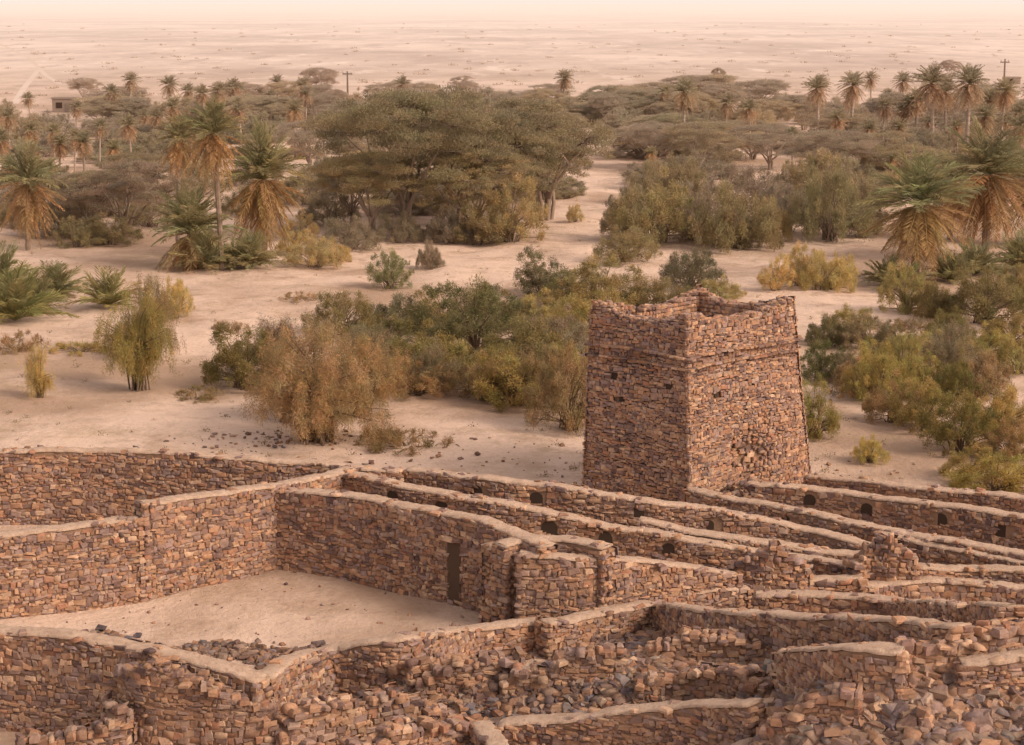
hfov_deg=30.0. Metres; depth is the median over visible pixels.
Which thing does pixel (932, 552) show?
stone wall
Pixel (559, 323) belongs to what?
desert shrub
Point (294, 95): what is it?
desert shrub
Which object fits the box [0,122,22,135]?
desert shrub
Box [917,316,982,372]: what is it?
tamarisk tree
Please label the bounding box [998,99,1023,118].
acacia tree
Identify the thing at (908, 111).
date palm
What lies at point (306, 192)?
desert shrub
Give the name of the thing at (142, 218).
desert shrub
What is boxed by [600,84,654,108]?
acacia tree
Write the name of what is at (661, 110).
acacia tree
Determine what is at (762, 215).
desert shrub
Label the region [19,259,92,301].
young palm
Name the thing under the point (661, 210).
desert shrub
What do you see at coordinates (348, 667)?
stone wall
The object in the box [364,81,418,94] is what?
acacia tree
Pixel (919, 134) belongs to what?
desert shrub
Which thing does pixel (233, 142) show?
desert shrub
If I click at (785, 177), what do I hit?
desert shrub
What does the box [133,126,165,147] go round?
desert shrub
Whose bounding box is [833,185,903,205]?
desert shrub
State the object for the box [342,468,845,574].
stone wall
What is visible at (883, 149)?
acacia tree
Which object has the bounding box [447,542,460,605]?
doorway
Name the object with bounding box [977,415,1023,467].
desert shrub
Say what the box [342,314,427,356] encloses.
desert shrub
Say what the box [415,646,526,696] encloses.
stone wall
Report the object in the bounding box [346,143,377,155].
desert shrub
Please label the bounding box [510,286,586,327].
desert shrub
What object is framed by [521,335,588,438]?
desert shrub
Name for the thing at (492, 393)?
desert shrub
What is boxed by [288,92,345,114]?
acacia tree
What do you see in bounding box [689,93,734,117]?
acacia tree
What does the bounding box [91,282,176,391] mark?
tamarisk tree
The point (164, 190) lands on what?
desert shrub
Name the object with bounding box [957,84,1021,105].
acacia tree
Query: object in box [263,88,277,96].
date palm
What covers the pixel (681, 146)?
acacia tree
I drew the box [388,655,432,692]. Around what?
stone wall
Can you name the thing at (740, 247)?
desert shrub
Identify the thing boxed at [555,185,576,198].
desert shrub
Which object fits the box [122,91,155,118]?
desert shrub
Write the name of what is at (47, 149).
desert shrub
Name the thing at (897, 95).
acacia tree
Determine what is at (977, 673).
stone wall
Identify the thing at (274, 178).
desert shrub
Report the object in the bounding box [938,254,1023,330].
desert shrub
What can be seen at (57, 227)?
desert shrub
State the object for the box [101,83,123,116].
date palm
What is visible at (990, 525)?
stone wall
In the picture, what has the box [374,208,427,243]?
desert shrub
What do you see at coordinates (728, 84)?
date palm
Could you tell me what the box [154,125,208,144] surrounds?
acacia tree
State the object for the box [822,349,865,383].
desert shrub
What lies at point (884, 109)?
date palm
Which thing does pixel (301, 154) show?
desert shrub
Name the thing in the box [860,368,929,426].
desert shrub
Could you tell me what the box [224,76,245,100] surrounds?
date palm
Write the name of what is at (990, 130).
desert shrub
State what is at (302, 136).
acacia tree
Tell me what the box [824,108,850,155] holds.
date palm
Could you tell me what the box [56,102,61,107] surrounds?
window
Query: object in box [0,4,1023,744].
ground
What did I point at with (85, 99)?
acacia tree
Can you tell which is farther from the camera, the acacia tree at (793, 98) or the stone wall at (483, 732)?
the acacia tree at (793, 98)
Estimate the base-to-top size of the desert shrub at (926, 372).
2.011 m
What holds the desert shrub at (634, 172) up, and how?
on the ground
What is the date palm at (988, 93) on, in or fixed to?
on the ground
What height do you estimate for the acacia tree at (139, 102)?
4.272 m
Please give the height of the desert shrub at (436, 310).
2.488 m
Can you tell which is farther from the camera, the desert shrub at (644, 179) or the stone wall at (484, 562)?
the desert shrub at (644, 179)
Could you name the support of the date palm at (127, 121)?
on the ground
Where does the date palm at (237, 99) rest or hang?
on the ground
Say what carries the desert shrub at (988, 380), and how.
on the ground
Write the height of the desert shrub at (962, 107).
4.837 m
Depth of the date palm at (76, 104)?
220.55 m
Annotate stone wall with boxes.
[0,445,403,524]
[0,515,149,618]
[0,624,275,734]
[15,699,137,744]
[100,653,289,744]
[134,466,358,600]
[259,614,542,719]
[273,681,468,744]
[275,486,559,612]
[298,713,477,744]
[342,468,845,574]
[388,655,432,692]
[402,466,870,549]
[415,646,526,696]
[467,720,508,744]
[477,540,519,622]
[490,534,618,621]
[494,697,767,744]
[498,641,628,698]
[514,549,743,618]
[534,598,660,655]
[634,625,769,662]
[634,661,773,702]
[636,516,859,559]
[651,601,973,661]
[658,584,753,608]
[681,486,1023,559]
[724,539,814,607]
[743,480,1023,549]
[751,588,1023,625]
[759,682,864,742]
[769,641,912,701]
[802,473,1023,512]
[809,574,868,592]
[842,532,920,580]
[860,576,1023,604]
[873,530,1023,565]
[895,617,1023,671]
[917,562,1023,583]
[952,648,1023,695]
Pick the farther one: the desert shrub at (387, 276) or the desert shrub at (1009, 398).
the desert shrub at (387, 276)
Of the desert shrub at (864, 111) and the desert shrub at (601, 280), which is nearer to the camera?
the desert shrub at (601, 280)
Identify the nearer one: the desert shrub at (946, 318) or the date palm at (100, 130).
the desert shrub at (946, 318)
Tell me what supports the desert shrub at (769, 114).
on the ground
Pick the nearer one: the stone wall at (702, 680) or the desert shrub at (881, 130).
the stone wall at (702, 680)
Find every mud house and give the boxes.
[51,97,79,111]
[1005,76,1020,83]
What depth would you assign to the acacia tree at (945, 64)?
390.17 m
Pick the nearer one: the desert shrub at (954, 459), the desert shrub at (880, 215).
the desert shrub at (954, 459)
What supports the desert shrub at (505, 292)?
on the ground
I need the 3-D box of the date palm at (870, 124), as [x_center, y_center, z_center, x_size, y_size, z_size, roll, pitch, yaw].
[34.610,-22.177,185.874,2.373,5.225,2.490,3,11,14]
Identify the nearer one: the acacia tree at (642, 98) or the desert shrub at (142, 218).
the desert shrub at (142, 218)
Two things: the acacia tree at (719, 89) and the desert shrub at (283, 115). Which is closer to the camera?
the desert shrub at (283, 115)
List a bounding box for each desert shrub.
[0,98,22,121]
[0,111,60,133]
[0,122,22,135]
[0,182,46,210]
[0,190,56,229]
[7,130,73,156]
[7,163,76,192]
[13,114,57,139]
[13,126,86,150]
[13,193,100,238]
[35,108,75,134]
[50,195,123,217]
[52,214,105,248]
[73,144,148,161]
[80,111,137,133]
[80,188,158,215]
[81,214,144,246]
[82,117,121,135]
[91,125,123,151]
[92,90,160,112]
[96,123,138,143]
[107,95,146,124]
[113,190,180,228]
[118,130,195,154]
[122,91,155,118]
[132,166,201,199]
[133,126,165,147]
[145,140,188,166]
[148,94,196,120]
[154,133,227,153]
[157,275,195,321]
[169,153,209,166]
[174,156,232,194]
[178,86,207,109]
[185,98,233,118]
[199,322,276,390]
[212,181,277,216]
[218,126,255,143]
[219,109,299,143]
[222,144,255,157]
[225,158,287,184]
[236,175,299,200]
[258,105,303,129]
[274,229,303,255]
[275,163,344,205]
[279,139,327,158]
[279,210,320,239]
[282,228,344,268]
[288,91,335,119]
[297,190,362,225]
[299,153,331,178]
[299,287,387,336]
[317,212,383,253]
[317,240,352,262]
[330,129,382,153]
[333,86,366,104]
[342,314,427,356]
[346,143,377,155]
[357,85,390,102]
[358,290,435,334]
[359,187,405,207]
[361,197,442,218]
[365,248,414,290]
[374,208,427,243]
[376,356,456,401]
[377,318,472,381]
[399,282,477,332]
[401,273,541,355]
[412,185,470,213]
[415,237,445,269]
[419,204,476,244]
[438,338,484,379]
[439,349,500,400]
[451,202,513,245]
[459,175,516,198]
[462,284,542,333]
[468,343,567,411]
[471,170,550,244]
[472,84,516,106]
[477,311,587,369]
[509,302,588,356]
[510,175,586,198]
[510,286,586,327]
[512,244,574,296]
[516,183,562,200]
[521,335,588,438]
[526,150,593,168]
[536,268,595,305]
[537,89,582,108]
[540,341,585,402]
[547,252,652,310]
[549,176,587,190]
[551,285,631,343]
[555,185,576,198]
[556,94,582,116]
[566,199,584,222]
[579,93,627,125]
[581,103,614,122]
[592,112,627,133]
[592,223,663,267]
[596,100,645,127]
[596,118,646,133]
[599,181,653,236]
[601,163,705,247]
[603,144,671,159]
[618,157,678,185]
[623,276,683,306]
[624,162,666,181]
[627,158,673,196]
[645,148,718,209]
[657,236,728,289]
[659,175,722,242]
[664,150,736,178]
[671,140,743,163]
[681,280,718,295]
[686,177,784,253]
[694,274,747,300]
[698,108,728,130]
[708,105,754,124]
[711,150,790,211]
[715,212,764,250]
[732,109,783,132]
[750,193,793,241]
[752,167,811,232]
[756,251,796,290]
[761,92,806,113]
[765,105,788,121]
[767,145,854,207]
[769,125,809,150]
[773,168,795,184]
[784,153,881,242]
[784,239,818,286]
[785,98,823,122]
[793,247,857,293]
[800,337,848,381]
[802,372,842,441]
[803,128,839,156]
[804,312,853,348]
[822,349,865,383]
[823,302,876,330]
[825,100,838,110]
[826,95,862,111]
[826,249,860,285]
[828,101,897,125]
[828,355,890,399]
[830,151,896,205]
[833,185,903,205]
[838,310,902,354]
[838,341,921,401]
[839,115,903,138]
[839,158,911,174]
[841,126,887,143]
[841,194,891,237]
[842,106,886,128]
[845,159,876,174]
[849,433,891,465]
[852,333,897,376]
[860,170,892,184]
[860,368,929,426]
[862,163,903,192]
[864,158,904,177]
[876,260,933,314]
[876,321,923,350]
[882,376,960,435]
[887,124,955,147]
[892,316,939,332]
[903,278,968,323]
[904,127,940,158]
[905,115,969,132]
[906,130,957,161]
[907,350,954,393]
[908,110,928,119]
[908,388,1003,458]
[909,325,964,362]
[917,101,977,127]
[917,126,976,138]
[923,304,977,342]
[926,126,979,154]
[929,346,983,400]
[934,101,997,126]
[937,442,1000,482]
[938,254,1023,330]
[939,136,972,155]
[941,450,1023,493]
[945,348,1016,400]
[957,319,1019,362]
[963,118,1016,136]
[967,384,1023,438]
[969,128,999,148]
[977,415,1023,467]
[978,312,1023,346]
[985,262,1023,306]
[994,326,1023,375]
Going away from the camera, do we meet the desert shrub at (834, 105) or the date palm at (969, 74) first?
the date palm at (969, 74)
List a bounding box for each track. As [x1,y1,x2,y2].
[0,44,61,83]
[12,68,41,103]
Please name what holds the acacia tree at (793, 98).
on the ground
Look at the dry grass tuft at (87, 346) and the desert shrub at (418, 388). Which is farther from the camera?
the dry grass tuft at (87, 346)
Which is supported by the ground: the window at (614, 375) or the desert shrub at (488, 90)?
the desert shrub at (488, 90)
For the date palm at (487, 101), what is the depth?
232.11 m
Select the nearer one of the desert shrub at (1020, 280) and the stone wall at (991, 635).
the stone wall at (991, 635)
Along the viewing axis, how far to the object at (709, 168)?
175.54 m
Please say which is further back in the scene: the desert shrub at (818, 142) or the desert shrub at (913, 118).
the desert shrub at (913, 118)
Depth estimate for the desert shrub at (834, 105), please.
260.41 m
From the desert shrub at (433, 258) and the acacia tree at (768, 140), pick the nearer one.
the desert shrub at (433, 258)
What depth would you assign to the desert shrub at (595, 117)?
249.89 m
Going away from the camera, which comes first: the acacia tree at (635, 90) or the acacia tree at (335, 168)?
the acacia tree at (335, 168)
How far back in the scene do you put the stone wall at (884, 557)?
51.78 m
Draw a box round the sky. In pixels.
[0,0,1023,3]
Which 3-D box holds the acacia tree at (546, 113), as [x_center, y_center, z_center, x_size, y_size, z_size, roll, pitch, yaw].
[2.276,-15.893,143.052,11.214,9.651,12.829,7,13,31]
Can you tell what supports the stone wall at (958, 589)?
on the ground
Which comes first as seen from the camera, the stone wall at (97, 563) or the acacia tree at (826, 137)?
the stone wall at (97, 563)
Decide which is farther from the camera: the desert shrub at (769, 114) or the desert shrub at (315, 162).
the desert shrub at (769, 114)
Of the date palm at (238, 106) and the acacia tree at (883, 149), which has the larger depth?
the date palm at (238, 106)
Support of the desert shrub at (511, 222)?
on the ground
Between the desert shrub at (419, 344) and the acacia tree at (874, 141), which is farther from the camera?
the acacia tree at (874, 141)
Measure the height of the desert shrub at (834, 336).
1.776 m
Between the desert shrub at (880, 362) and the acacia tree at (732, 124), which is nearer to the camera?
the desert shrub at (880, 362)
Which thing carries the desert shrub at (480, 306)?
on the ground
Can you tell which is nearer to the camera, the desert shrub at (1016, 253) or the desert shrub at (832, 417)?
the desert shrub at (832, 417)
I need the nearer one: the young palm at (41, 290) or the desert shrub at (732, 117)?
the young palm at (41, 290)
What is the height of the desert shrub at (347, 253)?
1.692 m
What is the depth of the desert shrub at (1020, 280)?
103.14 m
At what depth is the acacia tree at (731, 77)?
280.18 m
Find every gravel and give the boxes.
[66,571,552,657]
[131,425,915,483]
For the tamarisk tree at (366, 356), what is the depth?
74.82 m
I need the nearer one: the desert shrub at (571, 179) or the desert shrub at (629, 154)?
the desert shrub at (571, 179)
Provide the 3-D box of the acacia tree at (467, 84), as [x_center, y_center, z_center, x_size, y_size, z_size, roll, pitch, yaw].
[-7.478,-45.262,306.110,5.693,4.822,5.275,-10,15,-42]
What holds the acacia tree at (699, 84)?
on the ground
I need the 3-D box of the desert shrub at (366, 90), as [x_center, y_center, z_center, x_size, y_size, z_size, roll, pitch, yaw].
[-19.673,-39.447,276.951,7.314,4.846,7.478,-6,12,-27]
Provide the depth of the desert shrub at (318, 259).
118.25 m
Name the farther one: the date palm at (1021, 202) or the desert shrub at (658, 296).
the date palm at (1021, 202)
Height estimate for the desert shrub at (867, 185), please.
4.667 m
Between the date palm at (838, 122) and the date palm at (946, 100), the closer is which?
the date palm at (838, 122)
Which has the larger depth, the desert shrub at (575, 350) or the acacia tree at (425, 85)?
the acacia tree at (425, 85)
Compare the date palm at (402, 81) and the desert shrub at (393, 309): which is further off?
the date palm at (402, 81)
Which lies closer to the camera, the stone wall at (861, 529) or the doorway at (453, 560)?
the doorway at (453, 560)
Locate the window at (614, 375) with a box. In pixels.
[612,372,617,379]
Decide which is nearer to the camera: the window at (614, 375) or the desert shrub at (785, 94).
the window at (614, 375)
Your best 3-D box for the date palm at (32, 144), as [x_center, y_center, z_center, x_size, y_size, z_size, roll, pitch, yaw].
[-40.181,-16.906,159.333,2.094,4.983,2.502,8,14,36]
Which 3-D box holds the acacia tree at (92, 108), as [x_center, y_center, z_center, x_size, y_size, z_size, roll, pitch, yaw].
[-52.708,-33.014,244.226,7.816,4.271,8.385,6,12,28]
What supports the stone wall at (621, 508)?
on the ground
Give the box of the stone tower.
[581,284,811,501]
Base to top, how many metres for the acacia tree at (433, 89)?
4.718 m
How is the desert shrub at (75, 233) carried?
on the ground
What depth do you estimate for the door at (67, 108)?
282.83 m
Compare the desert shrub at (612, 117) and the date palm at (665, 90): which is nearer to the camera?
the desert shrub at (612, 117)
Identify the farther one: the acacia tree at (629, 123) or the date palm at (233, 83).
the date palm at (233, 83)
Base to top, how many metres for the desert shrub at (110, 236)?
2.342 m
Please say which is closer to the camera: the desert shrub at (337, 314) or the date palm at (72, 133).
the desert shrub at (337, 314)
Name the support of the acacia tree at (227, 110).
on the ground
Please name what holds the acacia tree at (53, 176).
on the ground
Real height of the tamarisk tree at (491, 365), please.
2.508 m
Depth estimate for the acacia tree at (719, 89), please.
261.73 m
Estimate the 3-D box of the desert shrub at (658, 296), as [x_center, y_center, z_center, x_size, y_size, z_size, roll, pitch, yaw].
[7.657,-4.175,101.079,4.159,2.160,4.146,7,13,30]
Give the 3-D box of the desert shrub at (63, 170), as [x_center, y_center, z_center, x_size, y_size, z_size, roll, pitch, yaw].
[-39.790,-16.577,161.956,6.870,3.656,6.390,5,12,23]
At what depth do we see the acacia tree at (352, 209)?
136.27 m
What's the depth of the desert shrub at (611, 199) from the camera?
131.93 m
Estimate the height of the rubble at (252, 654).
1.139 m
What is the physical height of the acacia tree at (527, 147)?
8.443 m
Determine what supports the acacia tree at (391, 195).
on the ground
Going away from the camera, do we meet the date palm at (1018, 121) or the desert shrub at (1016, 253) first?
the desert shrub at (1016, 253)
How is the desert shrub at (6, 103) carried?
on the ground
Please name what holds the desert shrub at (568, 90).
on the ground
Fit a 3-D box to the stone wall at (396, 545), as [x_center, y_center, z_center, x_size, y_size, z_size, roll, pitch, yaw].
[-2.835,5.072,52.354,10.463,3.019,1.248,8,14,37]
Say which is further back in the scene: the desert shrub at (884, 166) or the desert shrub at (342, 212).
the desert shrub at (884, 166)
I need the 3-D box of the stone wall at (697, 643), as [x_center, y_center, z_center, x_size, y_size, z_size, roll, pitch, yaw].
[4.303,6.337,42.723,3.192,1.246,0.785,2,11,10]
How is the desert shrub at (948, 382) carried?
on the ground
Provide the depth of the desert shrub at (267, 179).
158.04 m
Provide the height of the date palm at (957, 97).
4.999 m
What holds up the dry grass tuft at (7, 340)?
on the ground
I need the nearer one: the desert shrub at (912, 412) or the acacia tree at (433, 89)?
the desert shrub at (912, 412)
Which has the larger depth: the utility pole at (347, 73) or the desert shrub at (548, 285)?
the utility pole at (347, 73)
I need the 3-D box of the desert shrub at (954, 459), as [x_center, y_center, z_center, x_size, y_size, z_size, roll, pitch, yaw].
[15.633,3.064,64.966,2.353,1.461,2.189,6,13,29]
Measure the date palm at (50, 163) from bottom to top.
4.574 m
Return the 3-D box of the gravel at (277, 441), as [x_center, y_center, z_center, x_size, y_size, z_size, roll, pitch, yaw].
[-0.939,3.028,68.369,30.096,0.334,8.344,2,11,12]
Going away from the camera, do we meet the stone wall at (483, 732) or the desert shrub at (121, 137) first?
the stone wall at (483, 732)
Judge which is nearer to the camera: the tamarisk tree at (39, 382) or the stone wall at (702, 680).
the stone wall at (702, 680)
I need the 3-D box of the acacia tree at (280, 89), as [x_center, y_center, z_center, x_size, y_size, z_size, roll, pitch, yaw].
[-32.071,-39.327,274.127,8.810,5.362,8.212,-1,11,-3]
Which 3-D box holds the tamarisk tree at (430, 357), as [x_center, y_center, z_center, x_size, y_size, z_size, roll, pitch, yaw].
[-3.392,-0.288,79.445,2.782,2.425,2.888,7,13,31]
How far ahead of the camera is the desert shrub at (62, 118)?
232.19 m
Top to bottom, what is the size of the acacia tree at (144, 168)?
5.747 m
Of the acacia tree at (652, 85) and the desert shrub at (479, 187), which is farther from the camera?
the acacia tree at (652, 85)
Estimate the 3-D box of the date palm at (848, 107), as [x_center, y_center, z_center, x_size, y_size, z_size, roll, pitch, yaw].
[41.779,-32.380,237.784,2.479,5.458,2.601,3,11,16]
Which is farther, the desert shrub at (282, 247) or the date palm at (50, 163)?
the date palm at (50, 163)
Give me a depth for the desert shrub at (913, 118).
263.27 m
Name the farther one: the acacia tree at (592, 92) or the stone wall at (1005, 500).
the acacia tree at (592, 92)
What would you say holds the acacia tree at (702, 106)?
on the ground
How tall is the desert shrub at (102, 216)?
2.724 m
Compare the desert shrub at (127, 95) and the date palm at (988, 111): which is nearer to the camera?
the date palm at (988, 111)
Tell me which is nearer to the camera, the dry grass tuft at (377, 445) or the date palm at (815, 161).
the dry grass tuft at (377, 445)
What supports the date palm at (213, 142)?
on the ground
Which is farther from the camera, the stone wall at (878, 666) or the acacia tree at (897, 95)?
the acacia tree at (897, 95)
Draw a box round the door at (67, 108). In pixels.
[65,103,71,111]
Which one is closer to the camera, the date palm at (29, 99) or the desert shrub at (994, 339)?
the desert shrub at (994, 339)
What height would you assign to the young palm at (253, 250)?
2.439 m
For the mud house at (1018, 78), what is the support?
on the ground
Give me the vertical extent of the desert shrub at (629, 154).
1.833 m
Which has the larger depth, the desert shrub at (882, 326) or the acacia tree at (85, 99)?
the acacia tree at (85, 99)
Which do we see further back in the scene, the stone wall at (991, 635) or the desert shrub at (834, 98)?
the desert shrub at (834, 98)
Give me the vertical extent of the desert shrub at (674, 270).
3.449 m
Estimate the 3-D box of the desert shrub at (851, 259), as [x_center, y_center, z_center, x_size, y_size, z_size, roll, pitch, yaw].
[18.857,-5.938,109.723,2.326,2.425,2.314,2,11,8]
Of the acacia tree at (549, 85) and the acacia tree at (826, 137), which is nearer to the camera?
the acacia tree at (826, 137)
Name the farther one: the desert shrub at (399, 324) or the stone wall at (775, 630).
the desert shrub at (399, 324)
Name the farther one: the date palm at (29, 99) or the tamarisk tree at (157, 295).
the date palm at (29, 99)
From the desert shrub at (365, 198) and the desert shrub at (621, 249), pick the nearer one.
the desert shrub at (621, 249)
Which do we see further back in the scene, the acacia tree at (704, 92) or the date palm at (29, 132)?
the acacia tree at (704, 92)
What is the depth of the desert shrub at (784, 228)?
130.16 m
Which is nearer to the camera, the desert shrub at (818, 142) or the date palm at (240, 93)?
the desert shrub at (818, 142)
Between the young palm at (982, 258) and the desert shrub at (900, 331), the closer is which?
the desert shrub at (900, 331)
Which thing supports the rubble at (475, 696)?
on the ground
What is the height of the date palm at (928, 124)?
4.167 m
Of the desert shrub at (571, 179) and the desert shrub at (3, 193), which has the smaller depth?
the desert shrub at (3, 193)
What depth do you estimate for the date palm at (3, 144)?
164.60 m
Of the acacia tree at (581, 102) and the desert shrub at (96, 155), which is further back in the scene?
the acacia tree at (581, 102)
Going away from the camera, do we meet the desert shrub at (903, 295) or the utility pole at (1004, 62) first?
the desert shrub at (903, 295)
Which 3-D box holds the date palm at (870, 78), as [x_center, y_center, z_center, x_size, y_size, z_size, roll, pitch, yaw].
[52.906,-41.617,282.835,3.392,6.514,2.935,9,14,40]
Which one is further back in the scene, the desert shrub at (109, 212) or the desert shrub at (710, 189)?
the desert shrub at (109, 212)
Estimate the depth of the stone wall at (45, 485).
59.30 m
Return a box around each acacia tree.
[35,172,104,224]
[42,168,133,233]
[54,158,187,236]
[65,77,103,96]
[69,95,143,116]
[69,98,127,121]
[79,86,150,98]
[91,150,171,202]
[100,97,151,116]
[121,123,171,138]
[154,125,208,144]
[207,81,268,100]
[207,105,271,124]
[209,92,252,106]
[223,93,285,111]
[237,134,282,147]
[242,95,300,123]
[263,80,299,97]
[270,119,346,166]
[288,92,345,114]
[295,87,519,237]
[296,67,338,86]
[305,149,439,231]
[309,82,353,103]
[311,153,385,223]
[313,101,369,116]
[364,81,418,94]
[369,82,565,225]
[378,87,434,96]
[382,184,448,204]
[406,87,441,93]
[407,82,443,92]
[409,147,546,216]
[424,119,566,222]
[447,75,481,91]
[479,96,621,220]
[480,91,516,99]
[512,83,576,99]
[518,87,568,104]
[530,109,594,136]
[536,98,587,115]
[557,96,587,103]
[577,84,626,101]
[584,92,633,119]
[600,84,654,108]
[603,133,654,152]
[604,88,657,115]
[612,130,672,159]
[616,120,698,164]
[619,89,676,118]
[621,119,661,126]
[627,82,676,111]
[636,112,712,129]
[640,92,681,113]
[652,96,709,114]
[655,120,746,165]
[656,106,702,117]
[659,128,706,158]
[660,74,733,93]
[675,91,719,99]
[675,92,720,117]
[678,74,749,94]
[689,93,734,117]
[694,121,748,150]
[699,84,748,113]
[711,67,725,80]
[718,78,791,104]
[724,118,781,132]
[725,122,819,169]
[730,131,777,159]
[732,98,801,121]
[776,94,834,129]
[778,128,878,175]
[795,112,870,129]
[829,139,889,168]
[835,130,943,175]
[859,92,905,125]
[937,59,961,77]
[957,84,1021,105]
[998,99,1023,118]
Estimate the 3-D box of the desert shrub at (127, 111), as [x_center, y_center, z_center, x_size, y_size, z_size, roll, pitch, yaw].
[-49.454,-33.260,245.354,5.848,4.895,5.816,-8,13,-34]
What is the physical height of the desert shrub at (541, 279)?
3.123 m
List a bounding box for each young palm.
[0,239,41,284]
[0,259,80,323]
[18,270,68,316]
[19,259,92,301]
[65,265,144,312]
[164,223,241,273]
[215,228,293,270]
[216,235,257,270]
[857,253,902,285]
[873,261,935,290]
[925,250,981,284]
[938,238,1010,274]
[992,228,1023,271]
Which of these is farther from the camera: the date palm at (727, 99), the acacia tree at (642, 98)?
the acacia tree at (642, 98)
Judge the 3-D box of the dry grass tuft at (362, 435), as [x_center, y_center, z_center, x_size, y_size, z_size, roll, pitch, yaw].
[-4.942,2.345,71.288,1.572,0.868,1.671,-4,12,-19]
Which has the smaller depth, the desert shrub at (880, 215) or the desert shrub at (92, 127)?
the desert shrub at (880, 215)
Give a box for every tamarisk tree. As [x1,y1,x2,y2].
[18,342,56,400]
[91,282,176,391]
[123,270,187,358]
[229,311,327,374]
[232,308,400,447]
[241,325,340,423]
[311,332,413,416]
[329,321,407,382]
[396,338,466,393]
[462,346,527,403]
[504,345,578,407]
[868,331,939,390]
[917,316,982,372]
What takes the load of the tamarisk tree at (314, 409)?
on the ground
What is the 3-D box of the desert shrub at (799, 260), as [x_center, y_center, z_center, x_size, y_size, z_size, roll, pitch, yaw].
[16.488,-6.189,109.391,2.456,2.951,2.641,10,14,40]
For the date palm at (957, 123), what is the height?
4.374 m
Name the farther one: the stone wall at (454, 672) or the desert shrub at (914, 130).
the desert shrub at (914, 130)
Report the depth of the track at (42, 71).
485.44 m
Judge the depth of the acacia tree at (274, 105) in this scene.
240.42 m
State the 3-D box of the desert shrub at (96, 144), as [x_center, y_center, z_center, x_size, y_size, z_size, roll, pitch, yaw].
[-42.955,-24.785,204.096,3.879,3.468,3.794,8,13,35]
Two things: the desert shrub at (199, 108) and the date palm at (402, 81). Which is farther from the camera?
the date palm at (402, 81)
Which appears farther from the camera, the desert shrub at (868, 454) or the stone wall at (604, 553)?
the desert shrub at (868, 454)
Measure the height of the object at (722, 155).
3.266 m
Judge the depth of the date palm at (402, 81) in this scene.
264.21 m
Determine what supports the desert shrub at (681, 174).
on the ground
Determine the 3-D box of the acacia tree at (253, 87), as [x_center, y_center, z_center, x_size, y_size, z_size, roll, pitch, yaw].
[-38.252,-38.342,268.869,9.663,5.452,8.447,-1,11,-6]
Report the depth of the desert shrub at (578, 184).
165.91 m
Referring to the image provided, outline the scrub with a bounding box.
[0,23,1022,478]
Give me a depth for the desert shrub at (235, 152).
200.35 m
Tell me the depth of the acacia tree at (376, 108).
128.83 m
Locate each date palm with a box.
[0,105,20,150]
[0,126,15,189]
[0,136,68,250]
[0,151,19,199]
[17,140,45,166]
[19,91,36,115]
[19,120,45,143]
[37,157,60,204]
[42,122,64,163]
[47,131,71,167]
[65,127,86,171]
[67,100,86,126]
[68,130,95,170]
[91,117,112,160]
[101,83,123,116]
[101,137,124,161]
[114,112,141,152]
[121,71,142,96]
[136,108,152,124]
[145,107,165,138]
[150,178,244,274]
[153,112,207,248]
[159,75,181,113]
[160,95,185,121]
[175,93,247,270]
[178,83,196,102]
[187,122,200,163]
[191,84,211,108]
[207,80,232,106]
[209,115,312,259]
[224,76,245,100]
[225,96,245,125]
[225,101,249,146]
[237,83,247,95]
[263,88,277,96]
[268,73,286,95]
[281,97,307,157]
[291,76,313,123]
[296,85,315,130]
[319,108,336,149]
[392,75,412,88]
[478,96,494,113]
[553,69,574,94]
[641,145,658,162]
[656,83,674,101]
[665,77,701,121]
[715,91,739,121]
[722,83,734,93]
[737,97,759,147]
[785,125,801,162]
[800,73,831,130]
[805,155,825,176]
[811,74,830,98]
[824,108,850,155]
[836,70,867,129]
[840,91,856,128]
[843,145,986,281]
[856,117,880,145]
[861,70,880,108]
[873,95,896,138]
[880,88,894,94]
[885,150,900,176]
[887,117,909,144]
[890,70,913,111]
[893,101,910,120]
[898,94,919,128]
[902,86,927,131]
[907,61,954,144]
[919,114,936,130]
[925,113,1023,260]
[925,149,980,239]
[934,75,962,130]
[945,62,989,155]
[947,118,964,153]
[949,94,963,118]
[970,102,999,172]
[978,87,1001,130]
[990,77,1020,134]
[996,143,1023,239]
[998,111,1013,137]
[1002,110,1023,178]
[1007,99,1023,150]
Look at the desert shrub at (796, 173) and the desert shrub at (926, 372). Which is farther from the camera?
the desert shrub at (796, 173)
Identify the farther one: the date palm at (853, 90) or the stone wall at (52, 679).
the date palm at (853, 90)
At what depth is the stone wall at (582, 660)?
41.95 m
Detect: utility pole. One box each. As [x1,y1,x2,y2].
[342,71,351,96]
[1000,59,1009,79]
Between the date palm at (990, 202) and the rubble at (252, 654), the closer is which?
the rubble at (252, 654)
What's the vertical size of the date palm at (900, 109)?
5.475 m
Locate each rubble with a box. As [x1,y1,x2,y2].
[83,477,763,669]
[352,625,772,724]
[699,637,1023,744]
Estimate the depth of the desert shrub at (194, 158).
188.14 m
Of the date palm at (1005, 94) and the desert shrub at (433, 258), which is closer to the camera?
the desert shrub at (433, 258)
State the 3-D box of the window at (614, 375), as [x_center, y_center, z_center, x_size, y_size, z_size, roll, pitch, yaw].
[3.375,0.075,62.467,0.191,0.300,0.169,0,11,0]
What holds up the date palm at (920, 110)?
on the ground
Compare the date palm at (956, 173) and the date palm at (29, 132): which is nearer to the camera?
the date palm at (956, 173)
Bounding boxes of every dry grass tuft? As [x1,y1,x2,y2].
[0,328,49,354]
[47,339,103,356]
[175,384,225,403]
[211,321,249,333]
[279,290,317,302]
[352,425,453,456]
[358,423,395,442]
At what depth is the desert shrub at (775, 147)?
209.60 m
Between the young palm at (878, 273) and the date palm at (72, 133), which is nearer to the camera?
the young palm at (878, 273)

